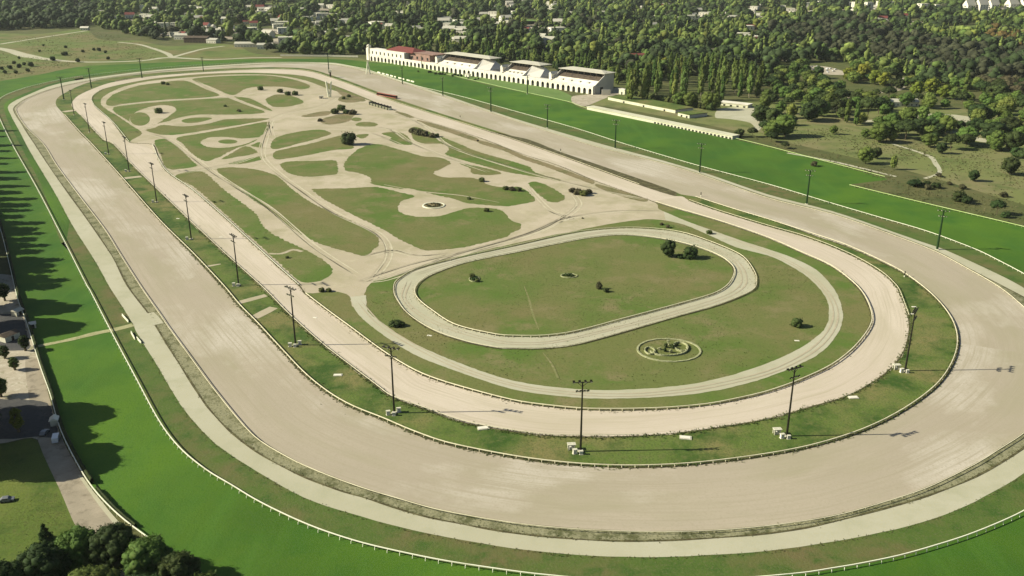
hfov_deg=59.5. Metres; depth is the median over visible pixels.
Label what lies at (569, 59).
round tree
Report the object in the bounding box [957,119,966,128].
round tree
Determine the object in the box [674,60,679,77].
poplar tree
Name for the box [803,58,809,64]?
round tree
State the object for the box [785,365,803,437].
light mast
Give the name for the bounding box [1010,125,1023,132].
round tree
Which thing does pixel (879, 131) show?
round tree
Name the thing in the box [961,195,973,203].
bush
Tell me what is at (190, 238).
light mast
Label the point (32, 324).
yard shed
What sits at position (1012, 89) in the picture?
round tree
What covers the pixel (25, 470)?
lawn
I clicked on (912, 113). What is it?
round tree
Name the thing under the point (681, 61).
poplar tree
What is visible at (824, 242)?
running rail
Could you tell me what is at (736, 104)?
shed
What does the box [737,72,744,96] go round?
poplar tree
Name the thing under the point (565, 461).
running rail
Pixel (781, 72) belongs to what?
round tree
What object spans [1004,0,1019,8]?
villa
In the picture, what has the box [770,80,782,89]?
round tree
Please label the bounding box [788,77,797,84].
round tree
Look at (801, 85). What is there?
round tree
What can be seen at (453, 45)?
round tree
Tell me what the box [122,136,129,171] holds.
light mast
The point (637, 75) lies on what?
poplar tree
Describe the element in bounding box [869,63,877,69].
round tree
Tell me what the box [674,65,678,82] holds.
poplar tree
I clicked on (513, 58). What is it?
cypress tree
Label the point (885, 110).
round tree
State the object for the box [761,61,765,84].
poplar tree
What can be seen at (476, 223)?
grass island
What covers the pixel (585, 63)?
poplar tree
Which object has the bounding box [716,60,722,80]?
poplar tree
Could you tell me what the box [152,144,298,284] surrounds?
running rail
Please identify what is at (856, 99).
round tree
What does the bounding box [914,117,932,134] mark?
round tree
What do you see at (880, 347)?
track
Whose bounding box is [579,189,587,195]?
bush
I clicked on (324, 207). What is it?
wheel track
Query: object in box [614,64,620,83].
poplar tree
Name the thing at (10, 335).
yard shed
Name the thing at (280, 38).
house
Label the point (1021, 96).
round tree
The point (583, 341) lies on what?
running rail
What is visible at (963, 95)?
round tree
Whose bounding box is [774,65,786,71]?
round tree
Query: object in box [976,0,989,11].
villa
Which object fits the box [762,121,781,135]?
round tree
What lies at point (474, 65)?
grandstand
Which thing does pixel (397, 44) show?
round tree
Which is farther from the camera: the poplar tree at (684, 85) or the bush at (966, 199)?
the poplar tree at (684, 85)
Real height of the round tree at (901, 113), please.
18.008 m
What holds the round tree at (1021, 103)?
on the park lawn at (983, 181)
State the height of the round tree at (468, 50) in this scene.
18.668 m
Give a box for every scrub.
[0,32,162,78]
[743,128,1023,224]
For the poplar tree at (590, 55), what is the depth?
1263.45 m
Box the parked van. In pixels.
[51,432,59,442]
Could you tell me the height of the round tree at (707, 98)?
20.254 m
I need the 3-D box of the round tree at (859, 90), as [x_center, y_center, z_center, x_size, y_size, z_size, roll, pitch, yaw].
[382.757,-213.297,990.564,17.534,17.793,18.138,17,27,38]
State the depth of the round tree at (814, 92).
995.43 m
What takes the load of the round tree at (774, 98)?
on the park lawn at (983, 181)
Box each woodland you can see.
[0,0,1023,82]
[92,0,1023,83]
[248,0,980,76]
[983,22,1023,45]
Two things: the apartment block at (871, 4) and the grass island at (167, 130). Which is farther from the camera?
the apartment block at (871, 4)
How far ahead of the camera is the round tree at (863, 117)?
869.05 m
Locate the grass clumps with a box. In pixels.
[113,76,825,388]
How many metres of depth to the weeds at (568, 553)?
270.62 m
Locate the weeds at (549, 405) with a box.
[109,119,872,413]
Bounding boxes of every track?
[0,59,1023,575]
[16,64,1023,530]
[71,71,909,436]
[72,69,908,436]
[144,132,354,272]
[148,133,360,274]
[148,134,356,276]
[150,134,355,275]
[259,123,385,275]
[261,123,387,277]
[262,121,388,277]
[264,123,392,276]
[269,98,335,135]
[272,98,338,135]
[285,118,483,169]
[291,120,484,171]
[295,120,468,165]
[296,120,486,170]
[325,129,408,148]
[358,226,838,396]
[361,197,578,281]
[361,211,614,280]
[362,210,637,280]
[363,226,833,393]
[364,106,639,197]
[365,195,582,282]
[366,193,577,280]
[366,210,616,277]
[367,107,643,198]
[369,212,617,280]
[370,252,441,257]
[371,192,575,279]
[371,250,446,255]
[374,109,640,198]
[376,110,641,199]
[394,228,755,348]
[401,230,747,344]
[405,231,742,342]
[527,185,566,216]
[527,187,570,219]
[531,187,579,220]
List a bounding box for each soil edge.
[13,64,1023,541]
[15,64,1023,530]
[64,115,958,467]
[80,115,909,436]
[91,73,871,410]
[393,228,756,348]
[415,235,733,336]
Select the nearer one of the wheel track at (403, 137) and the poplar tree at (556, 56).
the wheel track at (403, 137)
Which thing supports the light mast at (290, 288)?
on the median strip at (932, 347)
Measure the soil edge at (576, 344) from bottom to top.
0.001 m
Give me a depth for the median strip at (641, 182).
703.29 m
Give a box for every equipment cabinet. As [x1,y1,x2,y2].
[572,448,577,454]
[779,433,784,438]
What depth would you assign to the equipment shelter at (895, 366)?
363.36 m
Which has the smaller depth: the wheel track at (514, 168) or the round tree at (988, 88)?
the wheel track at (514, 168)
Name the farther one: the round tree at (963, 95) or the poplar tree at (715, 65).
the poplar tree at (715, 65)
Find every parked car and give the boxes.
[0,495,14,502]
[39,429,49,435]
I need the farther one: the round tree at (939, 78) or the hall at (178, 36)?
the hall at (178, 36)
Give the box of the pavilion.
[370,46,444,68]
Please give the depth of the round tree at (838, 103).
915.30 m
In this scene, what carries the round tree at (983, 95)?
on the ground at (906, 176)
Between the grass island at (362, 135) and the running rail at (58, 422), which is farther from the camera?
the grass island at (362, 135)
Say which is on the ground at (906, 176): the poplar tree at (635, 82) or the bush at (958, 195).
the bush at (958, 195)
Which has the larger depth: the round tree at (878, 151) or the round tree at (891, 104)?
the round tree at (891, 104)
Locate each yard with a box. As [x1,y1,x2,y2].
[0,274,37,442]
[810,66,843,74]
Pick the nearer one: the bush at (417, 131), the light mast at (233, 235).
the light mast at (233, 235)
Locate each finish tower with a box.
[325,81,331,96]
[366,61,370,73]
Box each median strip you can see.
[56,67,956,465]
[115,76,676,195]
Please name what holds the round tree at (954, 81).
on the ground at (906, 176)
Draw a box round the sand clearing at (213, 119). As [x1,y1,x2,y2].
[173,115,223,125]
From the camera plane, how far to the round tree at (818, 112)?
888.06 m
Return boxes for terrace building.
[586,105,738,138]
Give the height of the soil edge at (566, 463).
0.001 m
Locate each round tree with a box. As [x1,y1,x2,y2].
[392,41,403,46]
[416,40,425,45]
[418,44,425,50]
[439,45,446,55]
[449,43,458,49]
[449,47,459,51]
[463,48,471,52]
[467,43,477,51]
[495,51,505,63]
[504,47,513,56]
[515,50,520,58]
[543,54,553,63]
[555,59,566,68]
[562,54,568,61]
[565,54,576,66]
[590,59,601,64]
[590,63,597,68]
[600,62,613,70]
[619,71,625,80]
[660,238,675,256]
[672,92,683,104]
[682,91,698,106]
[699,90,713,108]
[713,93,722,109]
[733,128,744,136]
[747,127,758,133]
[751,103,769,122]
[758,94,771,106]
[758,119,769,127]
[760,89,773,94]
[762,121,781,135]
[763,76,771,85]
[765,107,785,120]
[766,132,777,141]
[769,76,778,82]
[769,94,778,103]
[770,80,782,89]
[773,83,782,94]
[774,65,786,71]
[774,74,784,80]
[775,70,785,76]
[775,100,786,110]
[776,113,798,135]
[778,85,791,98]
[780,142,789,148]
[783,96,794,102]
[784,71,799,82]
[785,93,794,103]
[786,103,797,115]
[788,62,800,71]
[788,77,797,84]
[788,83,798,90]
[792,89,803,99]
[795,58,804,63]
[796,82,804,89]
[800,101,817,121]
[801,69,817,81]
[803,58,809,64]
[803,93,812,100]
[807,74,817,81]
[807,79,816,85]
[808,88,824,98]
[811,98,829,106]
[812,103,823,118]
[814,66,823,73]
[816,78,833,89]
[817,90,830,98]
[818,74,831,80]
[819,100,831,116]
[821,92,837,109]
[824,84,836,90]
[829,125,837,133]
[830,98,844,113]
[833,81,843,87]
[834,88,850,99]
[837,79,845,89]
[837,107,851,118]
[842,67,854,79]
[842,96,853,108]
[847,71,859,82]
[849,91,863,98]
[851,88,863,92]
[851,96,861,108]
[852,63,859,70]
[854,112,868,123]
[855,96,881,113]
[856,63,871,78]
[857,146,876,163]
[860,128,869,137]
[862,90,882,97]
[868,70,881,84]
[868,122,891,142]
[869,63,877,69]
[872,116,884,123]
[872,146,881,158]
[873,88,880,94]
[875,96,888,113]
[876,71,890,85]
[879,103,890,115]
[880,121,896,136]
[881,86,897,93]
[882,67,898,76]
[882,112,901,121]
[887,78,895,84]
[888,101,894,110]
[889,131,898,141]
[890,93,896,98]
[890,156,897,167]
[891,118,903,133]
[893,118,922,139]
[894,78,904,88]
[898,92,916,105]
[898,106,909,119]
[902,106,919,121]
[903,76,910,87]
[909,80,926,93]
[910,74,928,82]
[914,92,924,99]
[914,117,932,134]
[917,105,929,118]
[919,133,939,146]
[923,91,934,97]
[923,125,937,133]
[924,77,941,92]
[924,96,938,107]
[926,111,944,119]
[928,75,942,82]
[929,116,938,124]
[931,122,947,135]
[936,83,952,98]
[936,142,948,152]
[939,113,956,132]
[940,98,950,108]
[942,132,962,148]
[949,76,960,86]
[949,86,961,99]
[956,90,971,101]
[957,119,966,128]
[958,126,979,144]
[959,78,971,87]
[960,133,976,146]
[963,100,975,108]
[965,116,985,131]
[966,101,994,120]
[967,93,974,99]
[968,169,980,180]
[969,108,987,119]
[970,76,982,89]
[973,80,990,93]
[978,91,989,102]
[978,119,1010,139]
[981,75,990,80]
[982,96,995,105]
[985,85,992,92]
[986,129,1006,145]
[987,91,995,98]
[987,106,997,119]
[988,102,997,107]
[989,137,1003,150]
[990,199,1006,213]
[991,77,1006,84]
[991,83,1009,94]
[992,116,1004,121]
[994,93,1007,102]
[995,104,1013,116]
[996,97,1018,111]
[997,115,1022,129]
[1000,110,1014,117]
[1000,155,1020,174]
[1001,95,1016,100]
[1002,75,1016,81]
[1004,79,1014,87]
[1004,130,1023,149]
[1008,83,1023,92]
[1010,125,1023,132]
[1010,146,1022,156]
[1011,90,1021,100]
[1014,147,1023,158]
[1016,94,1023,99]
[1016,99,1023,107]
[1018,107,1023,120]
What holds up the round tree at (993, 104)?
on the park lawn at (983, 181)
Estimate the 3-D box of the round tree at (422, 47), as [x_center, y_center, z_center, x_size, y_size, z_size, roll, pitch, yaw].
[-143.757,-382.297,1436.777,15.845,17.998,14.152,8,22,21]
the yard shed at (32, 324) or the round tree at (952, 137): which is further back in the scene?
the round tree at (952, 137)
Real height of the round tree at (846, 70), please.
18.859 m
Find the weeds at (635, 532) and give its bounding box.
[53,160,1017,535]
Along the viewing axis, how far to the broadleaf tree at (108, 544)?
239.43 m
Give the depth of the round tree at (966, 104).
945.83 m
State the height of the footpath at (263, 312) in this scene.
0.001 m
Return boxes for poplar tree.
[438,34,442,44]
[461,38,464,51]
[470,39,473,53]
[480,42,484,54]
[519,49,525,59]
[526,49,529,60]
[532,48,536,61]
[554,51,558,60]
[580,49,583,65]
[583,53,587,67]
[588,50,592,62]
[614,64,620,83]
[625,63,631,80]
[625,67,631,98]
[627,69,635,98]
[633,69,636,89]
[635,65,639,89]
[641,74,646,98]
[642,64,649,94]
[647,63,651,91]
[648,60,652,86]
[651,58,657,86]
[654,70,658,93]
[655,62,664,89]
[657,53,661,71]
[665,53,672,80]
[667,51,673,74]
[669,70,674,94]
[672,73,677,95]
[673,53,678,70]
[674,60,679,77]
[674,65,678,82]
[678,61,680,82]
[679,66,689,93]
[680,55,682,76]
[680,59,685,86]
[687,58,690,77]
[689,51,693,75]
[697,53,703,70]
[698,65,705,92]
[704,51,710,81]
[708,63,714,90]
[709,51,714,74]
[710,69,715,90]
[713,55,717,77]
[714,72,720,93]
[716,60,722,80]
[719,50,724,62]
[720,55,727,84]
[720,76,725,99]
[725,61,729,84]
[730,60,740,93]
[731,58,735,79]
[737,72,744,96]
[738,54,744,81]
[742,57,748,90]
[746,65,754,94]
[755,68,762,96]
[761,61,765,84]
[844,99,850,121]
[853,100,861,124]
[963,70,970,90]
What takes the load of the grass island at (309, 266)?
on the infield plaza
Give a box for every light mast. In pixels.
[56,76,64,99]
[103,121,109,153]
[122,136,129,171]
[148,162,157,201]
[182,194,192,239]
[229,233,240,285]
[284,285,298,345]
[382,345,399,413]
[487,87,493,111]
[573,380,592,452]
[612,119,619,148]
[697,143,705,172]
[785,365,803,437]
[805,169,815,204]
[904,307,918,371]
[935,209,949,249]
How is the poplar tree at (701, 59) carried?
on the ground at (906, 176)
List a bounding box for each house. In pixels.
[124,12,134,17]
[159,22,168,27]
[169,31,179,36]
[249,21,257,25]
[262,30,274,37]
[270,18,278,24]
[272,23,282,28]
[274,21,288,26]
[277,27,286,33]
[278,36,291,42]
[316,13,328,16]
[326,4,333,8]
[437,18,449,22]
[442,25,455,29]
[453,36,465,42]
[454,28,463,33]
[499,15,511,21]
[542,36,554,43]
[548,27,565,32]
[553,19,562,25]
[689,15,699,19]
[698,12,708,16]
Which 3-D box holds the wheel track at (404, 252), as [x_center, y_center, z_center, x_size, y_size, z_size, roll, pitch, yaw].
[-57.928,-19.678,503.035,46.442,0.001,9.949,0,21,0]
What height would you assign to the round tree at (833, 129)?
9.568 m
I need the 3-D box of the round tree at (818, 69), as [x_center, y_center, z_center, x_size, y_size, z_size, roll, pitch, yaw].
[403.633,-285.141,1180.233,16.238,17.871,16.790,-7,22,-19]
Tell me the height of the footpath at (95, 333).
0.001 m
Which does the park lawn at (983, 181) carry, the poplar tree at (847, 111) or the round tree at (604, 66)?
the poplar tree at (847, 111)
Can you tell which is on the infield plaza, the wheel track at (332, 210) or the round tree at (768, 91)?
the wheel track at (332, 210)
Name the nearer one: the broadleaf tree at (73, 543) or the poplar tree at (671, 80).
the broadleaf tree at (73, 543)
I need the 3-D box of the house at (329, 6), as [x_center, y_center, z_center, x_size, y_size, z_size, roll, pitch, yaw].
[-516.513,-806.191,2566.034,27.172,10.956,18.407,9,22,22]
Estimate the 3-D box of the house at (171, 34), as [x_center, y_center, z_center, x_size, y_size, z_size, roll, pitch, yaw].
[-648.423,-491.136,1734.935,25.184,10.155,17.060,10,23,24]
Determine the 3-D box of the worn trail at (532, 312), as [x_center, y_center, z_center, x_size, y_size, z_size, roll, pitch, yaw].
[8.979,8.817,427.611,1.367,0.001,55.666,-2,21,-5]
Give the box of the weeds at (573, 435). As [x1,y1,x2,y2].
[83,119,913,439]
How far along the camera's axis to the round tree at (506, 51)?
1365.75 m
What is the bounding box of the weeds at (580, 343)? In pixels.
[392,228,758,349]
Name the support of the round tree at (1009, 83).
on the ground at (906, 176)
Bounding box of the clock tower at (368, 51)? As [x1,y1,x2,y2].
[366,44,370,59]
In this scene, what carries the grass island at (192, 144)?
on the infield plaza
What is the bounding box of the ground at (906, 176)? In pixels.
[0,0,1023,536]
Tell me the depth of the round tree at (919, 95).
983.23 m
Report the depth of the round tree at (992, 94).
985.53 m
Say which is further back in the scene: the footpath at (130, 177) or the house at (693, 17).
the house at (693, 17)
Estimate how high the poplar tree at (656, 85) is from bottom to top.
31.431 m
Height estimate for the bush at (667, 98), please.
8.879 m
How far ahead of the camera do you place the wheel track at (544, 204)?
599.53 m
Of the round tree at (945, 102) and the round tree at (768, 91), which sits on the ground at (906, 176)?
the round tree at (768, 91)
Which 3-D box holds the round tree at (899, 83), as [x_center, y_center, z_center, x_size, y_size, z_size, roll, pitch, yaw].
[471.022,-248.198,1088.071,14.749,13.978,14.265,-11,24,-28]
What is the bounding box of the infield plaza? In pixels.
[101,74,664,306]
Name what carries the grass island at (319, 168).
on the infield plaza
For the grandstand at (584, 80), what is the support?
on the ground at (906, 176)
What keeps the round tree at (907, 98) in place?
on the park lawn at (983, 181)
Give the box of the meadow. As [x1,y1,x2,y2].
[0,30,366,80]
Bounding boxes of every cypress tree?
[511,48,515,60]
[556,59,559,70]
[597,55,601,69]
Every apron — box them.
[571,88,625,105]
[715,107,761,129]
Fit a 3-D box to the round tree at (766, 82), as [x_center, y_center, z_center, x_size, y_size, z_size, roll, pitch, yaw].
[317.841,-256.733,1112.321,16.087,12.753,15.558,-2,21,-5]
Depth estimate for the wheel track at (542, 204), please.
598.35 m
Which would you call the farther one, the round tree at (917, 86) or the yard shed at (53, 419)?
the round tree at (917, 86)
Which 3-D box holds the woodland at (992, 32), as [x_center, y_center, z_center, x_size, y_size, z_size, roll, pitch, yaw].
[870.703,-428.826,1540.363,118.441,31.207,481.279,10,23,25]
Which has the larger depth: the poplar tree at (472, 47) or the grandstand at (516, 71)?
the poplar tree at (472, 47)
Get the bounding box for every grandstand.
[425,52,500,77]
[484,60,551,85]
[535,66,616,94]
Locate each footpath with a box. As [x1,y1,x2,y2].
[38,324,133,346]
[119,176,141,179]
[143,312,162,324]
[236,294,266,303]
[252,307,276,317]
[261,214,282,233]
[269,249,301,253]
[384,184,494,201]
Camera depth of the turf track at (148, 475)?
354.20 m
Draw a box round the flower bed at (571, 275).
[560,273,577,277]
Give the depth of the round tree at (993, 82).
1052.36 m
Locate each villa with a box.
[962,0,975,8]
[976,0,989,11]
[988,0,999,10]
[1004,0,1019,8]
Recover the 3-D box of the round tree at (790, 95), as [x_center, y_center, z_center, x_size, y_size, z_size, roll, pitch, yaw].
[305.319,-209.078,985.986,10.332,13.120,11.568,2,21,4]
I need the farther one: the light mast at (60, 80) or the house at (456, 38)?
the house at (456, 38)
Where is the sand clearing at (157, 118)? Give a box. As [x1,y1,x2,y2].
[130,105,175,129]
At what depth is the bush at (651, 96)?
1005.14 m
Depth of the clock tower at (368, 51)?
1371.83 m
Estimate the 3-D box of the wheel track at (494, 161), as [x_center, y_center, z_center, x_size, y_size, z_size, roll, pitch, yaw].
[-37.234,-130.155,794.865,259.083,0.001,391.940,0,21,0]
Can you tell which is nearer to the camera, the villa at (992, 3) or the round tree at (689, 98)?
the round tree at (689, 98)
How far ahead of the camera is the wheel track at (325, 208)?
578.01 m
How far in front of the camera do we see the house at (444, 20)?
2007.23 m
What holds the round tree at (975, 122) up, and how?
on the park lawn at (983, 181)
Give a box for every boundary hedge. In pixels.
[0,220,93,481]
[95,486,136,526]
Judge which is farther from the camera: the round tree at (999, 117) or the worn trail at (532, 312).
the round tree at (999, 117)
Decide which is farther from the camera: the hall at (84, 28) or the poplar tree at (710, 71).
the hall at (84, 28)
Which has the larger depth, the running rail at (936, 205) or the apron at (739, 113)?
the apron at (739, 113)
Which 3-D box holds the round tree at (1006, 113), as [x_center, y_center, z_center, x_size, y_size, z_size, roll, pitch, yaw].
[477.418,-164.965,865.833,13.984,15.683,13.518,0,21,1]
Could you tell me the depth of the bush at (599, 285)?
448.50 m
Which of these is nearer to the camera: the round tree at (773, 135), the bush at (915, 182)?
the bush at (915, 182)
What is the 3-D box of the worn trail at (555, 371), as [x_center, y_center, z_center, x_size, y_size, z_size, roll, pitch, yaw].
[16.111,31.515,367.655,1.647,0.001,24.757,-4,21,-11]
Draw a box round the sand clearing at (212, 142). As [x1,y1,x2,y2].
[201,137,259,147]
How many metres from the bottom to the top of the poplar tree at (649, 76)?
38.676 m
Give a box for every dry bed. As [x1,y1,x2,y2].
[302,111,330,116]
[320,114,353,123]
[338,95,364,102]
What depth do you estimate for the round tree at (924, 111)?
880.34 m
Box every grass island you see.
[106,80,218,105]
[113,97,264,128]
[130,112,149,125]
[147,118,268,134]
[154,139,196,169]
[175,171,332,282]
[176,122,268,160]
[182,117,211,122]
[193,75,309,94]
[217,167,378,255]
[218,139,236,143]
[222,146,257,158]
[228,156,264,163]
[235,96,271,110]
[251,142,261,146]
[265,94,302,106]
[270,130,330,148]
[273,136,353,159]
[279,160,337,176]
[312,187,520,250]
[336,88,365,101]
[343,144,534,205]
[351,117,361,120]
[355,122,377,126]
[356,134,367,137]
[382,132,411,144]
[396,112,413,117]
[411,127,559,180]
[417,120,478,140]
[459,163,500,174]
[477,140,594,183]
[528,182,564,201]
[595,184,647,201]
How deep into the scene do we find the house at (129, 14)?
2206.26 m
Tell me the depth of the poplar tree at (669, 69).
1140.30 m
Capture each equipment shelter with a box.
[567,442,575,450]
[773,427,781,434]
[892,363,901,369]
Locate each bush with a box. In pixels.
[153,107,162,112]
[331,108,339,113]
[337,105,345,110]
[340,131,356,144]
[348,109,356,114]
[388,319,402,327]
[413,128,422,135]
[420,130,428,135]
[573,188,581,194]
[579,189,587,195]
[596,281,602,289]
[647,93,654,99]
[664,95,670,102]
[683,245,697,259]
[705,101,715,109]
[789,317,804,327]
[810,160,817,165]
[907,178,924,186]
[925,183,930,189]
[931,182,941,187]
[951,189,966,201]
[959,183,966,188]
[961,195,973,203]
[999,192,1008,196]
[1000,211,1010,217]
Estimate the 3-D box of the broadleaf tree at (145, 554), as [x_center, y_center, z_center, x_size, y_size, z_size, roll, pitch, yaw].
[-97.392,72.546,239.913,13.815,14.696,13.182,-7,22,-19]
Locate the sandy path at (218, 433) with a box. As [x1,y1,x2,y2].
[8,63,1023,556]
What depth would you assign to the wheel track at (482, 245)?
515.67 m
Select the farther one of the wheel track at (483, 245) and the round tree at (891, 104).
the round tree at (891, 104)
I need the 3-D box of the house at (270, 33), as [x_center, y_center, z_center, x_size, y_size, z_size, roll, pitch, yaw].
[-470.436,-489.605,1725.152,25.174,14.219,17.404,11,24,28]
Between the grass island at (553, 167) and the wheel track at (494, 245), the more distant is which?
the grass island at (553, 167)
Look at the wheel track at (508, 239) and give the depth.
521.82 m
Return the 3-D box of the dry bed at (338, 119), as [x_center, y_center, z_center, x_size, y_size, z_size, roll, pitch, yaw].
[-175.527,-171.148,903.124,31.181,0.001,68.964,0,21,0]
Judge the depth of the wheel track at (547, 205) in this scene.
599.53 m
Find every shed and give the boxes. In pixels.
[0,328,19,342]
[10,306,23,316]
[28,321,35,328]
[48,414,58,426]
[721,100,752,107]
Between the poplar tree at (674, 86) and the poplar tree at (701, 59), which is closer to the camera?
the poplar tree at (674, 86)
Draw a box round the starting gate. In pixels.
[377,92,397,98]
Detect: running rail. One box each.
[0,62,1023,575]
[0,229,201,572]
[15,63,1023,532]
[65,115,957,467]
[80,114,629,435]
[118,68,638,183]
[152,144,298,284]
[280,54,357,56]
[306,201,872,410]
[372,61,884,176]
[393,227,756,347]
[414,234,734,336]
[689,199,908,314]
[849,184,1023,226]
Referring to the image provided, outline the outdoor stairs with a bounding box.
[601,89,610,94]
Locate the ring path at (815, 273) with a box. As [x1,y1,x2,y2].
[350,212,842,398]
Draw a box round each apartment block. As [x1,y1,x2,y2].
[864,2,873,9]
[917,3,928,6]
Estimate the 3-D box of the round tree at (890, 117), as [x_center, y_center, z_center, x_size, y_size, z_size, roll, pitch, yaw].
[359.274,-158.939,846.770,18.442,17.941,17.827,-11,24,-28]
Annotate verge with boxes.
[0,62,1023,575]
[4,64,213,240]
[14,64,1023,539]
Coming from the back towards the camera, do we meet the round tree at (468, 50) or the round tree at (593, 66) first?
the round tree at (468, 50)
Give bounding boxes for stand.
[607,94,693,112]
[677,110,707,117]
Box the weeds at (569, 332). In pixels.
[412,235,733,337]
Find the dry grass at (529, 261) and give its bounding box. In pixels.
[116,78,821,388]
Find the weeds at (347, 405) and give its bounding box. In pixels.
[71,121,960,469]
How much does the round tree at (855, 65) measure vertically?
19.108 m
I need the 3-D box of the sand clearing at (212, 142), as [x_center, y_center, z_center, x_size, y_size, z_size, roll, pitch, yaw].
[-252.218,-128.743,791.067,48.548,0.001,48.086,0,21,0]
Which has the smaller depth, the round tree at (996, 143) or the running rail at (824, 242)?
the running rail at (824, 242)
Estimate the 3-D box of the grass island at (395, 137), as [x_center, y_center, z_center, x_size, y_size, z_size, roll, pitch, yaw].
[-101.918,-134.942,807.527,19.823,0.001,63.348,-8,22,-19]
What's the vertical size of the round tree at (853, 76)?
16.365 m
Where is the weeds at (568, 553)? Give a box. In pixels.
[24,125,1023,558]
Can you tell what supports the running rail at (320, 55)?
on the ground at (906, 176)
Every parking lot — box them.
[0,314,30,350]
[0,399,57,438]
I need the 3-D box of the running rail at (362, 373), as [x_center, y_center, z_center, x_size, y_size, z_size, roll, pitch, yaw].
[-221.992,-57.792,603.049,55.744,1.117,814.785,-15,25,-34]
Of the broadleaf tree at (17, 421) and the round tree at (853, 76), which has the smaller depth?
the broadleaf tree at (17, 421)
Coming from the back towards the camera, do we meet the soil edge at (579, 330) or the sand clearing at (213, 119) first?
the sand clearing at (213, 119)
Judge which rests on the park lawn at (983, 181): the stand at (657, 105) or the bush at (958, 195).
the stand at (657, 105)
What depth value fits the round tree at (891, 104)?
932.04 m
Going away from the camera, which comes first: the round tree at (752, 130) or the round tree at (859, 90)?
the round tree at (752, 130)
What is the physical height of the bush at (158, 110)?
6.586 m
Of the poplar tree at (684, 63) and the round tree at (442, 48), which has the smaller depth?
the poplar tree at (684, 63)
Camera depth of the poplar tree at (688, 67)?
1135.11 m
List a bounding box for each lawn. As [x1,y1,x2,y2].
[0,438,98,567]
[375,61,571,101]
[591,94,1023,204]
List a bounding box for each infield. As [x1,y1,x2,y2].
[92,73,870,409]
[416,235,732,335]
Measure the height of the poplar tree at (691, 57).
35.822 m
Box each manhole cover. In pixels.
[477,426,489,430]
[679,435,691,439]
[848,396,858,398]
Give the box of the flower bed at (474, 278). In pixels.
[469,276,479,281]
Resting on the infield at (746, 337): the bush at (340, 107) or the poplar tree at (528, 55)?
the bush at (340, 107)
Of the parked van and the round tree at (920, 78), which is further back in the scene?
the round tree at (920, 78)
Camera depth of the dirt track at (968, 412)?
328.12 m
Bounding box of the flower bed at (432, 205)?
[422,202,444,208]
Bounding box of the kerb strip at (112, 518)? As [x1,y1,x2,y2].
[78,474,118,522]
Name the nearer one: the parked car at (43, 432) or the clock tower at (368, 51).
the parked car at (43, 432)
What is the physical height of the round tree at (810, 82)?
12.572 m
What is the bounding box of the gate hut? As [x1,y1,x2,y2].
[619,88,626,94]
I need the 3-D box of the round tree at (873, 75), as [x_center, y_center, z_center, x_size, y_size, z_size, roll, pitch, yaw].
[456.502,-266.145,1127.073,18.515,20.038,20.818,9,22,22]
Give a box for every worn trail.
[524,286,538,329]
[543,353,558,377]
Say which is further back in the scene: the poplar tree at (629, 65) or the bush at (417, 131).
the poplar tree at (629, 65)
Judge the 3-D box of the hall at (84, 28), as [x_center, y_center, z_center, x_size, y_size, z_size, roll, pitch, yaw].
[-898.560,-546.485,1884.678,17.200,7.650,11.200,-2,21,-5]
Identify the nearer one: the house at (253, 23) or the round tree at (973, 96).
the round tree at (973, 96)
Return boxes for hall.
[80,26,89,29]
[174,33,193,39]
[183,36,211,42]
[206,38,220,42]
[234,42,256,46]
[257,43,273,48]
[890,99,919,105]
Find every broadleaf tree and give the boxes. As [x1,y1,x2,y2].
[0,283,9,300]
[0,345,9,358]
[0,377,7,396]
[0,558,24,575]
[7,356,19,369]
[9,407,24,432]
[16,540,74,575]
[17,335,28,350]
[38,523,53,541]
[54,522,95,570]
[67,564,122,575]
[86,520,141,570]
[121,532,174,575]
[131,571,159,575]
[157,549,202,575]
[191,569,218,575]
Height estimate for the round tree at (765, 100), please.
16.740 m
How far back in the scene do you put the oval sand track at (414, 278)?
437.53 m
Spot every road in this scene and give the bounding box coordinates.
[0,48,281,61]
[1,31,82,43]
[25,357,127,575]
[118,42,172,56]
[169,46,222,57]
[788,153,895,176]
[866,114,969,121]
[894,144,941,178]
[943,131,986,141]
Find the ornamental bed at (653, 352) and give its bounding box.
[637,338,700,361]
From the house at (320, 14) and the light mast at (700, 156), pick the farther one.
the house at (320, 14)
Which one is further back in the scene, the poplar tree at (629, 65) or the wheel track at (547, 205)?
the poplar tree at (629, 65)

